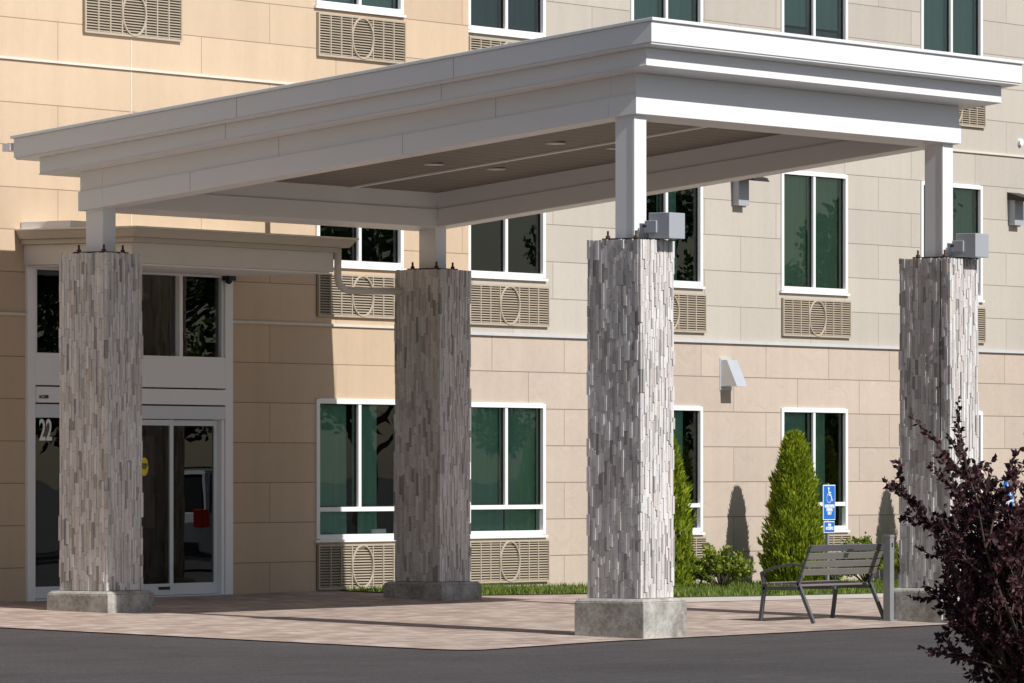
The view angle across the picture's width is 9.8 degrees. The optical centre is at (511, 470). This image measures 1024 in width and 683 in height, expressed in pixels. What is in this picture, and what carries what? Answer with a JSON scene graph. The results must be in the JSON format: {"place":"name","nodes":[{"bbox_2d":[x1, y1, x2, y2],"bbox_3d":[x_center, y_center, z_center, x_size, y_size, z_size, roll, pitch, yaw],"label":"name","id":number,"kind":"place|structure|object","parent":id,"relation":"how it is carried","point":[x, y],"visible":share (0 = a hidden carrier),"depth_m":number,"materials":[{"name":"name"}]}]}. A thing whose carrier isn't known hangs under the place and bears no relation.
{"place":"outdoors","nodes":[
{"label":"outdoors","id":0,"kind":"place"},
{"bbox_2d":[343,590,578,594],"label":"lawn soil","id":1,"kind":"structure","parent":0,"point":[485,594],"depth_m":80.98,"materials":[{"name":"brown soil"}]},
{"bbox_2d":[0,591,946,649],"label":"paver plaza","id":2,"kind":"structure","parent":0,"point":[364,618],"depth_m":72.03,"materials":[{"name":"brick"}]},
{"bbox_2d":[47,590,154,612],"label":"column base","id":3,"kind":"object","parent":2,"relation":"on","point":[112,601],"depth_m":72.36,"materials":[{"name":"concrete"}]},
{"bbox_2d":[58,252,142,590],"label":"ledgestone cladding","id":4,"kind":"structure","parent":3,"relation":"on","point":[100,532],"depth_m":72.45,"materials":[{"name":"stone"}]},
{"bbox_2d":[73,244,128,253],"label":"anchor plate","id":5,"kind":"object","parent":4,"relation":"on","point":[102,251],"visible":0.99,"depth_m":72.58,"materials":[{"name":"metal"}]},
{"bbox_2d":[383,581,481,600],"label":"column base","id":6,"kind":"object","parent":2,"relation":"on","point":[458,590],"depth_m":78.35,"materials":[{"name":"concrete"}]},
{"bbox_2d":[394,269,470,581],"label":"ledgestone cladding","id":7,"kind":"structure","parent":6,"relation":"on","point":[432,428],"depth_m":78.43,"materials":[{"name":"stone"}]},
{"bbox_2d":[407,262,457,269],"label":"anchor plate","id":8,"kind":"object","parent":7,"relation":"on","point":[435,266],"visible":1,"depth_m":78.55,"materials":[{"name":"metal"}]},
{"bbox_2d":[575,598,686,639],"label":"column base","id":9,"kind":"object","parent":2,"relation":"on","point":[650,618],"depth_m":68.15,"materials":[{"name":"concrete"}]},
{"bbox_2d":[586,239,674,598],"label":"ledgestone cladding","id":10,"kind":"structure","parent":9,"relation":"on","point":[630,532],"depth_m":68.23,"materials":[{"name":"stone"}]},
{"bbox_2d":[602,230,659,239],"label":"anchor plate","id":11,"kind":"object","parent":10,"relation":"on","point":[634,238],"visible":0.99,"depth_m":68.31,"materials":[{"name":"metal"}]},
{"bbox_2d":[2,17,1023,267],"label":"entrance canopy","id":12,"kind":"object","parent":11,"relation":"on","point":[628,117],"visible":1,"depth_m":71.60,"materials":[{"name":"paint"}]},
{"bbox_2d":[642,212,684,239],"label":"floodlight housing","id":13,"kind":"object","parent":10,"relation":"on","point":[665,225],"visible":1,"depth_m":68.27,"materials":[{"name":"grey metal"}]},
{"bbox_2d":[758,544,882,623],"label":"park bench","id":14,"kind":"object","parent":2,"relation":"on","point":[800,585],"visible":1,"depth_m":73.70,"materials":[{"name":"metal"}]},
{"bbox_2d":[880,535,896,620],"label":"bollard post","id":15,"kind":"object","parent":2,"relation":"on","point":[888,577],"visible":1,"depth_m":74.22,"materials":[{"name":"metal"}]},
{"bbox_2d":[894,588,959,622],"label":"column base","id":16,"kind":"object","parent":2,"relation":"on","point":[906,608],"depth_m":74.14,"materials":[{"name":"concrete"}]},
{"bbox_2d":[898,258,978,587],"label":"ledgestone cladding","id":17,"kind":"structure","parent":16,"relation":"on","point":[918,352],"depth_m":74.22,"materials":[{"name":"stone"}]},
{"bbox_2d":[913,250,964,258],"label":"anchor plate","id":18,"kind":"object","parent":17,"relation":"on","point":[944,255],"visible":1,"depth_m":74.31,"materials":[{"name":"metal"}]},
{"bbox_2d":[939,261,942,619],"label":"cable","id":19,"kind":"object","parent":17,"relation":"attached to","point":[940,354],"visible":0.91,"depth_m":74.03,"materials":[{"name":"metal"}]},
{"bbox_2d":[950,233,988,257],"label":"floodlight housing","id":20,"kind":"object","parent":17,"relation":"on","point":[969,245],"visible":1,"depth_m":74.26,"materials":[{"name":"grey metal"}]},
{"bbox_2d":[0,593,992,682],"bbox_3d":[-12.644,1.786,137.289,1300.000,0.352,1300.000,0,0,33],"label":"asphalt ground","id":21,"kind":"structure","parent":0,"point":[881,655],"depth_m":61.26,"materials":[{"name":"grey asphalt"}]},
{"bbox_2d":[35,270,216,586],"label":"lobby","id":22,"kind":"object","parent":21,"relation":"on","point":[192,504],"visible":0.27,"depth_m":79.31,"materials":[{"name":"black glass"}]},
{"bbox_2d":[0,0,1023,601],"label":"walls","id":23,"kind":"structure","parent":21,"relation":"on","point":[286,378],"depth_m":86.84,"materials":[{"name":"paint"}]},
{"bbox_2d":[25,265,232,600],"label":"entrance frame","id":24,"kind":"object","parent":23,"relation":"attached to","point":[212,408],"visible":0.66,"depth_m":77.85,"materials":[{"name":"white metal"}]},
{"bbox_2d":[39,419,51,440],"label":"house number","id":25,"kind":"object","parent":24,"relation":"attached to","point":[48,438],"visible":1,"depth_m":75.59,"materials":[{"name":"white plastic"}]},
{"bbox_2d":[141,457,169,589],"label":"door decal","id":26,"kind":"object","parent":24,"relation":"attached to","point":[144,471],"depth_m":77.28,"materials":[{"name":"plastic"}]},
{"bbox_2d":[15,220,358,275],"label":"entry roof","id":27,"kind":"structure","parent":23,"relation":"attached to","point":[189,251],"depth_m":75.43,"materials":[{"name":"beige paint"}]},
{"bbox_2d":[334,248,404,294],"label":"rain pipes","id":28,"kind":"object","parent":23,"relation":"attached to","point":[341,286],"visible":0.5,"depth_m":78.00,"materials":[{"name":"beige metal"}]},
{"bbox_2d":[0,38,1023,353],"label":"band trim","id":29,"kind":"structure","parent":23,"relation":"attached to","point":[472,332],"depth_m":81.26,"materials":[{"name":"beige paint"}]},
{"bbox_2d":[82,0,985,589],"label":"wall air conditioner grilles","id":30,"kind":"object","parent":23,"relation":"attached to","point":[344,566],"depth_m":81.91,"materials":[{"name":"beige metal"}]},
{"bbox_2d":[222,139,1023,389],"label":"wall fittings","id":31,"kind":"object","parent":23,"relation":"attached to","point":[730,374],"depth_m":90.94,"materials":[{"name":"metal"}]},
{"bbox_2d":[320,0,973,533],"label":"rooms behind windows","id":32,"kind":"object","parent":23,"relation":"attached to","point":[376,244],"visible":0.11,"depth_m":86.89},
{"bbox_2d":[320,0,972,533],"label":"curtains","id":33,"kind":"object","parent":32,"relation":"attached to","point":[484,436],"visible":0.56,"depth_m":86.50,"materials":[{"name":"fabric"}]},
{"bbox_2d":[314,0,984,542],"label":"window frames","id":34,"kind":"structure","parent":23,"relation":"attached to","point":[356,262],"depth_m":86.60,"materials":[{"name":"white plastic"}]},
{"bbox_2d":[534,584,881,596],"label":"lawn soil","id":35,"kind":"structure","parent":0,"point":[754,595],"depth_m":84.32,"materials":[{"name":"brown soil"}]},
{"bbox_2d":[346,577,900,596],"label":"grass strip","id":36,"kind":"object","parent":35,"relation":"on","point":[744,587],"depth_m":84.33,"materials":[{"name":"green plant"}]},
{"bbox_2d":[672,434,702,586],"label":"arborvitae shrub","id":37,"kind":"object","parent":35,"relation":"on","point":[684,539],"visible":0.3,"depth_m":87.14,"materials":[{"name":"green plant"}]},
{"bbox_2d":[689,542,757,587],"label":"green shrub","id":38,"kind":"object","parent":35,"relation":"on","point":[719,566],"visible":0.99,"depth_m":87.37,"materials":[{"name":"green plant"}]},
{"bbox_2d":[756,428,824,581],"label":"arborvitae shrub","id":39,"kind":"object","parent":35,"relation":"on","point":[794,518],"visible":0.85,"depth_m":90.21,"materials":[{"name":"green plant"}]},
{"bbox_2d":[823,484,834,579],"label":"accessible parking sign","id":40,"kind":"object","parent":35,"relation":"on","point":[828,505],"visible":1,"depth_m":88.46,"materials":[{"name":"blue metal"}]},
{"bbox_2d":[820,567,843,579],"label":"green shrub","id":41,"kind":"object","parent":35,"relation":"on","point":[839,577],"visible":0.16,"depth_m":89.66,"materials":[{"name":"green plant"}]},
{"bbox_2d":[836,531,898,581],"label":"green shrub","id":42,"kind":"object","parent":35,"relation":"on","point":[864,540],"visible":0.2,"depth_m":91.36,"materials":[{"name":"green plant"}]},
{"bbox_2d":[894,543,900,574],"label":"green shrub","id":43,"kind":"object","parent":35,"relation":"on","point":[896,564],"visible":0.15,"depth_m":92.61,"materials":[{"name":"green plant"}]},
{"bbox_2d":[1002,481,1013,505],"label":"accessible parking sign","id":44,"kind":"object","parent":35,"relation":"on","point":[1010,494],"visible":0.19,"depth_m":93.08,"materials":[{"name":"blue metal"}]},
{"bbox_2d":[680,593,882,601],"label":"concrete walkway","id":45,"kind":"structure","parent":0,"point":[750,598],"depth_m":82.58,"materials":[{"name":"grey concrete"}]},
{"bbox_2d":[767,598,1010,607],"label":"paver path","id":46,"kind":"structure","parent":0,"point":[870,601],"depth_m":81.52,"materials":[{"name":"brick"}]},
{"bbox_3d":[4.002,1.880,45.014,3.548,0.150,3.549,0,0,33],"label":"planting bed","id":47,"kind":"object","parent":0,"visible":0},
{"bbox_2d":[882,395,1023,682],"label":"purple plum shrub","id":48,"kind":"object","parent":47,"relation":"on","point":[985,584],"visible":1,"depth_m":44.77,"materials":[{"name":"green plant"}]}
]}

